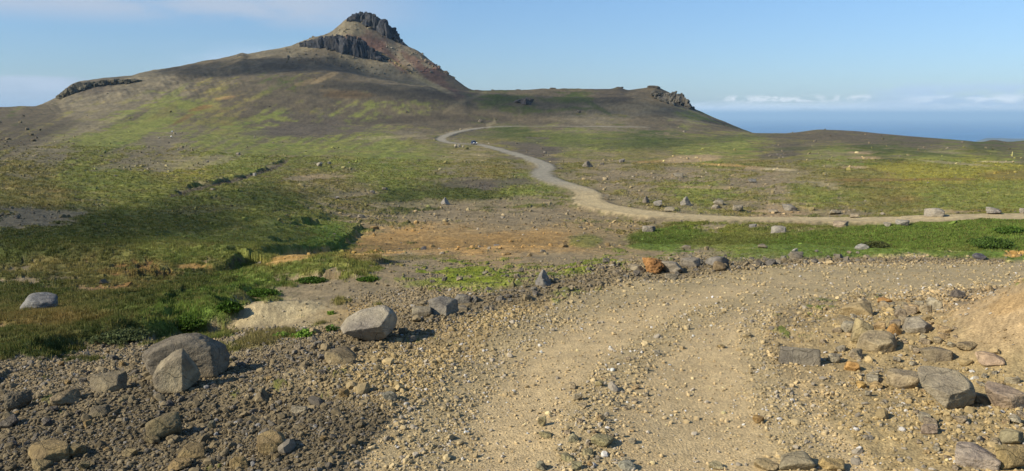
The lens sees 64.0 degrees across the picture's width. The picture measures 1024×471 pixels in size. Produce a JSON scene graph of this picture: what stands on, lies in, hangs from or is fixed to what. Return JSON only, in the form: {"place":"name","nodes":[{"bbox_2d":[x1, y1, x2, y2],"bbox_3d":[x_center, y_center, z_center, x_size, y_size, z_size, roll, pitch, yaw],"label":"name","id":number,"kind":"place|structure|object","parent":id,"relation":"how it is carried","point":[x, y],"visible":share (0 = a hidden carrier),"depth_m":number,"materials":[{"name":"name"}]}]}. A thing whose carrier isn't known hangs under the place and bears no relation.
{"place":"outdoors","nodes":[
{"label":"outdoors","id":0,"kind":"place"},
{"bbox_2d":[0,19,470,126],"bbox_3d":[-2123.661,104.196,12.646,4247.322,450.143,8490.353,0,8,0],"label":"mountain","id":1,"kind":"structure","parent":0,"point":[227,81],"depth_m":656.79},
{"bbox_2d":[56,78,141,98],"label":"hilltop cliff","id":2,"kind":"structure","parent":1,"relation":"on","point":[77,87],"depth_m":675.80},
{"bbox_2d":[299,34,387,60],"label":"ledge cliff","id":3,"kind":"structure","parent":1,"relation":"on","point":[355,46],"depth_m":846.79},
{"bbox_2d":[346,11,404,44],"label":"summit crag","id":4,"kind":"structure","parent":1,"relation":"on","point":[383,27],"depth_m":925.67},
{"bbox_2d":[0,92,1023,295],"bbox_3d":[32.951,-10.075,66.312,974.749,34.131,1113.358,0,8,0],"label":"valley floor","id":5,"kind":"structure","parent":0,"point":[370,125],"depth_m":189.09,"materials":[{"name":"plant"}]},
{"bbox_2d":[0,236,383,377],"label":"grass","id":6,"kind":"structure","parent":5,"relation":"on","point":[11,310],"depth_m":23.64,"materials":[{"name":"plant"}]},
{"bbox_2d":[0,22,1021,286],"bbox_3d":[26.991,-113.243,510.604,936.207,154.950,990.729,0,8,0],"label":"scattered rocks","id":7,"kind":"object","parent":5,"relation":"on","point":[18,216],"visible":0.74,"depth_m":137.00,"materials":[{"name":"stone"}]},
{"bbox_2d":[0,145,1023,253],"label":"meadow grass","id":8,"kind":"structure","parent":5,"relation":"on","point":[140,234],"depth_m":125.04,"materials":[{"name":"plant"}]},
{"bbox_2d":[642,226,655,231],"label":"boulder","id":9,"kind":"object","parent":5,"relation":"on","point":[648,228],"visible":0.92,"depth_m":96.95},
{"bbox_2d":[680,196,692,205],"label":"boulder","id":10,"kind":"object","parent":5,"relation":"on","point":[685,201],"visible":0.83,"depth_m":136.87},
{"bbox_2d":[384,243,1023,285],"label":"moss","id":11,"kind":"object","parent":5,"relation":"on","point":[774,247],"visible":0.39,"depth_m":21.28,"materials":[{"name":"green plant"}]},
{"bbox_2d":[771,225,785,233],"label":"boulder","id":12,"kind":"object","parent":5,"relation":"on","point":[777,229],"visible":0.89,"depth_m":91.03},
{"bbox_2d":[782,204,797,210],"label":"boulder","id":13,"kind":"object","parent":5,"relation":"on","point":[788,207],"visible":1,"depth_m":125.86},
{"bbox_2d":[617,217,1023,251],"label":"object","id":14,"kind":"object","parent":5,"relation":"on","point":[943,226],"visible":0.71,"depth_m":82.80,"materials":[{"name":"green plant"}]},
{"bbox_2d":[833,221,848,226],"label":"boulder","id":15,"kind":"object","parent":5,"relation":"on","point":[839,223],"visible":0.77,"depth_m":94.93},
{"bbox_2d":[856,241,894,247],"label":"shrub","id":16,"kind":"object","parent":5,"relation":"on","point":[876,244],"visible":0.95,"depth_m":71.33,"materials":[{"name":"green plant"}]},
{"bbox_2d":[895,219,909,225],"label":"boulder","id":17,"kind":"object","parent":5,"relation":"on","point":[901,222],"visible":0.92,"depth_m":88.47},
{"bbox_2d":[967,236,1018,249],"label":"shrub","id":18,"kind":"object","parent":5,"relation":"on","point":[989,242],"visible":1,"depth_m":65.01,"materials":[{"name":"green plant"}]},
{"bbox_2d":[992,226,1023,233],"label":"shrub","id":19,"kind":"object","parent":5,"relation":"on","point":[1009,229],"visible":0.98,"depth_m":73.89,"materials":[{"name":"green plant"}]},
{"bbox_2d":[0,247,1023,470],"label":"ground","id":20,"kind":"structure","parent":0,"point":[984,326],"depth_m":9.32,"materials":[{"name":"soil"}]},
{"bbox_2d":[0,414,19,427],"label":"boulder","id":21,"kind":"object","parent":20,"relation":"on","point":[11,420],"visible":0.99,"depth_m":7.15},
{"bbox_2d":[4,389,32,411],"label":"boulder","id":22,"kind":"object","parent":20,"relation":"on","point":[18,400],"visible":0.95,"depth_m":7.54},
{"bbox_2d":[19,292,57,308],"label":"boulder","id":23,"kind":"object","parent":20,"relation":"on","point":[41,299],"visible":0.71,"depth_m":21.54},
{"bbox_2d":[32,459,52,470],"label":"boulder","id":24,"kind":"object","parent":20,"relation":"on","point":[40,464],"visible":1,"depth_m":6.23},
{"bbox_2d":[28,438,69,461],"bbox_3d":[-3.627,1.698,6.429,0.256,0.137,0.299,-7,11,-42],"label":"boulder","id":25,"kind":"object","parent":20,"relation":"on","point":[54,449],"visible":0.9,"depth_m":6.37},
{"bbox_2d":[50,388,80,404],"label":"boulder","id":26,"kind":"object","parent":20,"relation":"on","point":[70,396],"visible":0.99,"depth_m":7.60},
{"bbox_2d":[69,443,87,456],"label":"boulder","id":27,"kind":"object","parent":20,"relation":"on","point":[76,448],"visible":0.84,"depth_m":6.43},
{"bbox_2d":[78,461,89,470],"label":"loose stone","id":28,"kind":"object","parent":20,"relation":"on","point":[82,465],"visible":1,"depth_m":6.17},
{"bbox_2d":[89,404,110,417],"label":"boulder","id":29,"kind":"object","parent":20,"relation":"on","point":[97,411],"visible":0.98,"depth_m":7.34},
{"bbox_2d":[89,370,127,392],"bbox_3d":[-3.926,1.441,7.982,0.339,0.162,0.288,-4,9,-26],"label":"boulder","id":30,"kind":"object","parent":20,"relation":"on","point":[114,381],"visible":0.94,"depth_m":7.94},
{"bbox_2d":[83,326,154,344],"bbox_3d":[-5.507,1.389,11.452,0.903,0.165,0.876,7,11,38],"label":"tussock","id":31,"kind":"object","parent":20,"relation":"on","point":[119,335],"visible":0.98,"depth_m":11.30,"materials":[{"name":"green plant"}]},
{"bbox_2d":[122,448,137,456],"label":"boulder","id":32,"kind":"object","parent":20,"relation":"on","point":[127,452],"visible":1,"depth_m":6.37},
{"bbox_2d":[144,435,159,444],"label":"boulder","id":33,"kind":"object","parent":20,"relation":"on","point":[154,440],"visible":1,"depth_m":6.56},
{"bbox_2d":[145,411,181,438],"bbox_3d":[-2.864,1.571,6.738,0.287,0.212,0.229,-4,9,-28],"label":"boulder","id":34,"kind":"object","parent":20,"relation":"on","point":[165,425],"visible":0.87,"depth_m":6.66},
{"bbox_2d":[152,349,200,393],"bbox_3d":[-3.241,1.311,7.913,0.438,0.417,0.319,-4,9,-23],"label":"boulder","id":35,"kind":"object","parent":20,"relation":"on","point":[177,371],"visible":1,"depth_m":7.81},
{"bbox_2d":[168,457,191,470],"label":"boulder","id":36,"kind":"object","parent":20,"relation":"on","point":[175,464],"visible":0.99,"depth_m":6.07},
{"bbox_2d":[143,333,230,377],"bbox_3d":[-3.326,1.233,8.385,0.840,0.447,0.455,-3,9,-19],"label":"boulder","id":37,"kind":"object","parent":20,"relation":"on","point":[210,357],"visible":0.73,"depth_m":8.27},
{"bbox_2d":[177,442,205,459],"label":"boulder","id":38,"kind":"object","parent":20,"relation":"on","point":[196,450],"visible":0.91,"depth_m":6.28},
{"bbox_2d":[176,317,207,329],"bbox_3d":[-5.054,1.364,12.729,0.599,0.197,0.569,3,9,18],"label":"tussock","id":39,"kind":"object","parent":20,"relation":"on","point":[185,323],"visible":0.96,"depth_m":12.64,"materials":[{"name":"green plant"}]},
{"bbox_2d":[216,300,244,313],"bbox_3d":[-4.486,1.123,13.026,0.461,0.211,0.373,0,8,0],"label":"tussock","id":40,"kind":"object","parent":20,"relation":"on","point":[229,306],"visible":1,"depth_m":12.93,"materials":[{"name":"green plant"}]},
{"bbox_2d":[229,456,248,469],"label":"boulder","id":41,"kind":"object","parent":20,"relation":"on","point":[239,461],"visible":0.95,"depth_m":6.02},
{"bbox_2d":[254,388,269,402],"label":"boulder","id":42,"kind":"object","parent":20,"relation":"on","point":[262,395],"visible":0.98,"depth_m":7.57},
{"bbox_2d":[246,287,282,297],"bbox_3d":[-6.121,1.397,20.190,1.022,0.219,0.886,0,8,0],"label":"tussock","id":43,"kind":"object","parent":20,"relation":"on","point":[260,292],"visible":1,"depth_m":20.05,"materials":[{"name":"green plant"}]},
{"bbox_2d":[257,430,284,454],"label":"boulder","id":44,"kind":"object","parent":20,"relation":"on","point":[269,441],"visible":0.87,"depth_m":6.16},
{"bbox_2d":[290,406,306,413],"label":"boulder","id":45,"kind":"object","parent":20,"relation":"on","point":[297,409],"visible":0.96,"depth_m":7.12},
{"bbox_2d":[290,327,315,337],"bbox_3d":[-2.623,1.228,10.250,0.318,0.124,0.280,-1,8,-9],"label":"leafy plant","id":46,"kind":"object","parent":20,"relation":"on","point":[306,332],"visible":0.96,"depth_m":10.22,"materials":[{"name":"green plant"}]},
{"bbox_2d":[290,275,330,283],"bbox_3d":[-5.472,1.206,22.375,0.864,0.196,0.872,5,10,30],"label":"tussock","id":47,"kind":"object","parent":20,"relation":"on","point":[313,279],"visible":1,"depth_m":22.23,"materials":[{"name":"green plant"}]},
{"bbox_2d":[324,346,356,364],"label":"boulder","id":48,"kind":"object","parent":20,"relation":"on","point":[342,355],"visible":0.91,"depth_m":8.71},
{"bbox_2d":[339,389,349,396],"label":"stone","id":49,"kind":"object","parent":20,"relation":"on","point":[344,392],"visible":0.99,"depth_m":7.50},
{"bbox_2d":[340,305,396,340],"bbox_3d":[-1.750,1.069,9.928,0.687,0.392,0.581,0,8,0],"label":"boulder","id":50,"kind":"object","parent":20,"relation":"on","point":[377,323],"visible":1,"depth_m":9.76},
{"bbox_2d":[356,276,380,282],"bbox_3d":[-3.802,1.151,21.678,0.688,0.144,0.595,0,8,0],"label":"tussock","id":51,"kind":"object","parent":20,"relation":"on","point":[371,279],"visible":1,"depth_m":21.58,"materials":[{"name":"green plant"}]},
{"bbox_2d":[382,391,396,400],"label":"boulder","id":52,"kind":"object","parent":20,"relation":"on","point":[391,395],"visible":0.95,"depth_m":7.20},
{"bbox_2d":[412,306,430,316],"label":"boulder","id":53,"kind":"object","parent":20,"relation":"on","point":[424,311],"visible":0.84,"depth_m":10.82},
{"bbox_2d":[429,296,458,315],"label":"boulder","id":54,"kind":"object","parent":20,"relation":"on","point":[443,305],"visible":0.83,"depth_m":10.94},
{"bbox_2d":[454,294,470,303],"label":"boulder","id":55,"kind":"object","parent":20,"relation":"on","point":[462,298],"visible":0.85,"depth_m":11.95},
{"bbox_2d":[0,233,1023,470],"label":"gravel","id":56,"kind":"structure","parent":20,"relation":"on","point":[324,406],"depth_m":7.76,"materials":[{"name":"gravel"}]},
{"bbox_2d":[535,269,551,285],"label":"boulder","id":57,"kind":"object","parent":20,"relation":"on","point":[543,279],"visible":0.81,"depth_m":13.33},
{"bbox_2d":[630,264,644,272],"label":"boulder","id":58,"kind":"object","parent":20,"relation":"on","point":[640,268],"visible":0.69,"depth_m":15.41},
{"bbox_2d":[642,257,663,273],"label":"boulder","id":59,"kind":"object","parent":20,"relation":"on","point":[654,265],"visible":0.97,"depth_m":15.19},
{"bbox_2d":[661,261,683,273],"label":"boulder","id":60,"kind":"object","parent":20,"relation":"on","point":[671,267],"visible":0.92,"depth_m":15.16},
{"bbox_2d":[680,257,700,267],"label":"boulder","id":61,"kind":"object","parent":20,"relation":"on","point":[690,261],"visible":0.99,"depth_m":15.47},
{"bbox_2d":[705,256,728,265],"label":"boulder","id":62,"kind":"object","parent":20,"relation":"on","point":[709,261],"visible":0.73,"depth_m":15.49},
{"bbox_2d":[713,261,726,270],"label":"boulder","id":63,"kind":"object","parent":20,"relation":"on","point":[719,266],"visible":0.99,"depth_m":15.20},
{"bbox_2d":[790,251,803,258],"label":"boulder","id":64,"kind":"object","parent":20,"relation":"on","point":[796,255],"visible":0.84,"depth_m":17.59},
{"bbox_2d":[778,346,820,365],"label":"boulder","id":65,"kind":"object","parent":20,"relation":"on","point":[803,356],"visible":0.81,"depth_m":8.36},
{"bbox_2d":[828,353,840,362],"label":"stone","id":66,"kind":"object","parent":20,"relation":"on","point":[834,357],"visible":1,"depth_m":8.36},
{"bbox_2d":[838,315,854,324],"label":"boulder","id":67,"kind":"object","parent":20,"relation":"on","point":[841,318],"visible":0.4,"depth_m":9.49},
{"bbox_2d":[840,321,853,332],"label":"stone","id":68,"kind":"object","parent":20,"relation":"on","point":[846,326],"visible":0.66,"depth_m":9.20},
{"bbox_2d":[844,361,860,370],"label":"loose stone","id":69,"kind":"object","parent":20,"relation":"on","point":[851,365],"visible":0.99,"depth_m":8.03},
{"bbox_2d":[848,348,862,359],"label":"stone","id":70,"kind":"object","parent":20,"relation":"on","point":[855,353],"visible":0.98,"depth_m":8.38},
{"bbox_2d":[841,301,872,315],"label":"boulder","id":71,"kind":"object","parent":20,"relation":"on","point":[859,308],"visible":0.94,"depth_m":10.19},
{"bbox_2d":[850,318,873,341],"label":"boulder","id":72,"kind":"object","parent":20,"relation":"on","point":[860,327],"visible":0.69,"depth_m":8.82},
{"bbox_2d":[866,373,878,382],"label":"stone","id":73,"kind":"object","parent":20,"relation":"on","point":[870,378],"visible":0.91,"depth_m":7.73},
{"bbox_2d":[869,381,882,389],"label":"loose stone","id":74,"kind":"object","parent":20,"relation":"on","point":[873,384],"visible":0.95,"depth_m":7.57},
{"bbox_2d":[856,330,896,352],"bbox_3d":[3.836,1.122,8.603,0.407,0.212,0.346,4,9,24],"label":"boulder","id":75,"kind":"object","parent":20,"relation":"on","point":[875,341],"visible":0.91,"depth_m":8.54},
{"bbox_2d":[873,321,885,328],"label":"stone","id":76,"kind":"object","parent":20,"relation":"on","point":[879,324],"visible":0.98,"depth_m":9.21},
{"bbox_2d":[887,323,901,335],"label":"boulder","id":77,"kind":"object","parent":20,"relation":"on","point":[893,328],"visible":0.84,"depth_m":8.96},
{"bbox_2d":[894,308,906,317],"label":"stone","id":78,"kind":"object","parent":20,"relation":"on","point":[899,312],"visible":0.77,"depth_m":9.62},
{"bbox_2d":[886,368,918,388],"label":"boulder","id":79,"kind":"object","parent":20,"relation":"on","point":[901,378],"visible":0.94,"depth_m":7.53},
{"bbox_2d":[903,304,916,314],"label":"stone","id":80,"kind":"object","parent":20,"relation":"on","point":[910,310],"visible":0.81,"depth_m":9.88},
{"bbox_2d":[902,316,933,333],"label":"boulder","id":81,"kind":"object","parent":20,"relation":"on","point":[914,324],"visible":0.93,"depth_m":8.97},
{"bbox_2d":[918,411,930,422],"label":"stone","id":82,"kind":"object","parent":20,"relation":"on","point":[921,415],"visible":0.69,"depth_m":6.38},
{"bbox_2d":[919,305,931,313],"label":"stone","id":83,"kind":"object","parent":20,"relation":"on","point":[923,309],"visible":0.88,"depth_m":9.80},
{"bbox_2d":[921,424,937,433],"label":"loose stone","id":84,"kind":"object","parent":20,"relation":"on","point":[929,428],"visible":1,"depth_m":6.16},
{"bbox_2d":[923,417,937,424],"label":"stone","id":85,"kind":"object","parent":20,"relation":"on","point":[928,420],"visible":0.6,"depth_m":6.30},
{"bbox_2d":[926,297,942,309],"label":"stone","id":86,"kind":"object","parent":20,"relation":"on","point":[935,303],"visible":0.7,"depth_m":10.59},
{"bbox_2d":[920,346,952,361],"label":"boulder","id":87,"kind":"object","parent":20,"relation":"on","point":[933,354],"visible":0.98,"depth_m":8.10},
{"bbox_2d":[938,327,951,332],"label":"stone","id":88,"kind":"object","parent":20,"relation":"on","point":[944,329],"visible":0.84,"depth_m":8.73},
{"bbox_2d":[917,366,975,409],"bbox_3d":[3.630,1.290,6.857,0.451,0.292,0.384,5,9,28],"label":"boulder","id":89,"kind":"object","parent":20,"relation":"on","point":[948,389],"visible":1,"depth_m":6.78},
{"bbox_2d":[950,289,965,297],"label":"boulder","id":90,"kind":"object","parent":20,"relation":"on","point":[955,293],"visible":0.91,"depth_m":12.20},
{"bbox_2d":[953,415,967,423],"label":"stone","id":91,"kind":"object","parent":20,"relation":"on","point":[961,419],"visible":1,"depth_m":6.31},
{"bbox_2d":[956,341,977,350],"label":"boulder","id":92,"kind":"object","parent":20,"relation":"on","point":[967,346],"visible":1,"depth_m":8.15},
{"bbox_2d":[955,441,1000,470],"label":"boulder","id":93,"kind":"object","parent":20,"relation":"on","point":[970,454],"visible":0.98,"depth_m":5.59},
{"bbox_2d":[972,253,986,259],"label":"boulder","id":94,"kind":"object","parent":20,"relation":"on","point":[980,256],"visible":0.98,"depth_m":18.15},
{"bbox_2d":[973,392,990,404],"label":"boulder","id":95,"kind":"object","parent":20,"relation":"on","point":[981,398],"visible":0.62,"depth_m":6.88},
{"bbox_2d":[975,351,1004,365],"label":"boulder","id":96,"kind":"object","parent":20,"relation":"on","point":[984,358],"visible":1,"depth_m":7.76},
{"bbox_2d":[985,381,1023,408],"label":"boulder","id":97,"kind":"object","parent":20,"relation":"on","point":[1002,395],"visible":0.95,"depth_m":6.71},
{"bbox_2d":[994,444,1023,468],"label":"boulder","id":98,"kind":"object","parent":20,"relation":"on","point":[1008,456],"visible":0.93,"depth_m":5.52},
{"bbox_2d":[999,428,1023,443],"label":"boulder","id":99,"kind":"object","parent":20,"relation":"on","point":[1010,436],"visible":0.99,"depth_m":5.92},
{"bbox_2d":[1004,377,1020,383],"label":"stone","id":100,"kind":"object","parent":20,"relation":"on","point":[1013,380],"visible":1,"depth_m":7.31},
{"bbox_2d":[1008,415,1021,422],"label":"stone","id":101,"kind":"object","parent":20,"relation":"on","point":[1015,418],"visible":0.97,"depth_m":6.30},
{"bbox_2d":[0,0,1023,117],"label":"sky","id":102,"kind":"structure","parent":0,"point":[730,58],"materials":[{"name":"blue"}]},
{"bbox_2d":[352,260,1023,470],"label":"road","id":103,"kind":"structure","parent":0,"point":[669,444],"depth_m":7.89,"materials":[{"name":"gravel"}]},
{"bbox_2d":[536,460,545,470],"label":"loose stone","id":104,"kind":"object","parent":103,"relation":"on","point":[540,465],"visible":1,"depth_m":5.89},
{"bbox_2d":[537,416,545,426],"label":"loose stone","id":105,"kind":"object","parent":103,"relation":"on","point":[541,421],"visible":1,"depth_m":6.67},
{"bbox_2d":[539,431,551,438],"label":"loose stone","id":106,"kind":"object","parent":103,"relation":"on","point":[546,434],"visible":1,"depth_m":6.42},
{"bbox_2d":[561,452,573,461],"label":"loose stone","id":107,"kind":"object","parent":103,"relation":"on","point":[566,457],"visible":0.99,"depth_m":6.01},
{"bbox_2d":[568,433,578,442],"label":"loose stone","id":108,"kind":"object","parent":103,"relation":"on","point":[573,438],"visible":1,"depth_m":6.29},
{"bbox_2d":[571,461,581,470],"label":"loose stone","id":109,"kind":"object","parent":103,"relation":"on","point":[576,465],"visible":1,"depth_m":5.86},
{"bbox_2d":[591,434,613,446],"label":"loose stone","id":110,"kind":"object","parent":103,"relation":"on","point":[602,440],"visible":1,"depth_m":6.21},
{"bbox_2d":[618,460,635,470],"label":"loose stone","id":111,"kind":"object","parent":103,"relation":"on","point":[626,465],"visible":1,"depth_m":5.85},
{"bbox_2d":[709,460,723,468],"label":"loose stone","id":112,"kind":"object","parent":103,"relation":"on","point":[714,464],"visible":1,"depth_m":5.88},
{"bbox_2d":[752,415,763,422],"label":"loose stone","id":113,"kind":"object","parent":103,"relation":"on","point":[757,418],"visible":1,"depth_m":6.70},
{"bbox_2d":[754,457,778,469],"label":"boulder","id":114,"kind":"object","parent":103,"relation":"on","point":[764,463],"visible":1,"depth_m":5.79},
{"bbox_2d":[779,451,814,469],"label":"boulder","id":115,"kind":"object","parent":103,"relation":"on","point":[796,460],"visible":0.99,"depth_m":5.74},
{"bbox_2d":[817,457,844,470],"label":"boulder","id":116,"kind":"object","parent":103,"relation":"on","point":[830,464],"visible":0.99,"depth_m":5.71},
{"bbox_2d":[437,128,1023,220],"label":"road","id":117,"kind":"structure","parent":0,"point":[588,196],"depth_m":115.90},
{"bbox_2d":[924,208,944,216],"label":"boulder","id":118,"kind":"object","parent":117,"relation":"on","point":[933,212],"visible":1,"depth_m":97.36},
{"bbox_2d":[986,207,1001,213],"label":"boulder","id":119,"kind":"object","parent":117,"relation":"on","point":[990,210],"visible":1,"depth_m":97.61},
{"bbox_2d":[471,87,1023,143],"bbox_3d":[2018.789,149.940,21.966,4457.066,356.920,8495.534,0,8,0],"label":"hill","id":120,"kind":"structure","parent":0,"point":[621,99],"depth_m":648.50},
{"bbox_2d":[514,97,533,104],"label":"outcrop","id":121,"kind":"object","parent":120,"relation":"on","point":[527,101],"visible":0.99,"depth_m":629.18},
{"bbox_2d":[650,91,694,109],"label":"ridge crag","id":122,"kind":"structure","parent":120,"relation":"on","point":[671,98],"depth_m":688.63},
{"bbox_2d":[714,117,1023,141],"bbox_3d":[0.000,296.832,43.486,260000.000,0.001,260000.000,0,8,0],"label":"sea","id":123,"kind":"structure","parent":0,"point":[972,129],"depth_m":22555.09,"materials":[{"name":"liquid"}]},
{"bbox_2d":[977,138,1023,141],"bbox_3d":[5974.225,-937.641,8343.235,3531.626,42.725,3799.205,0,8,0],"label":"headland","id":124,"kind":"structure","parent":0,"point":[1001,139],"depth_m":9161.89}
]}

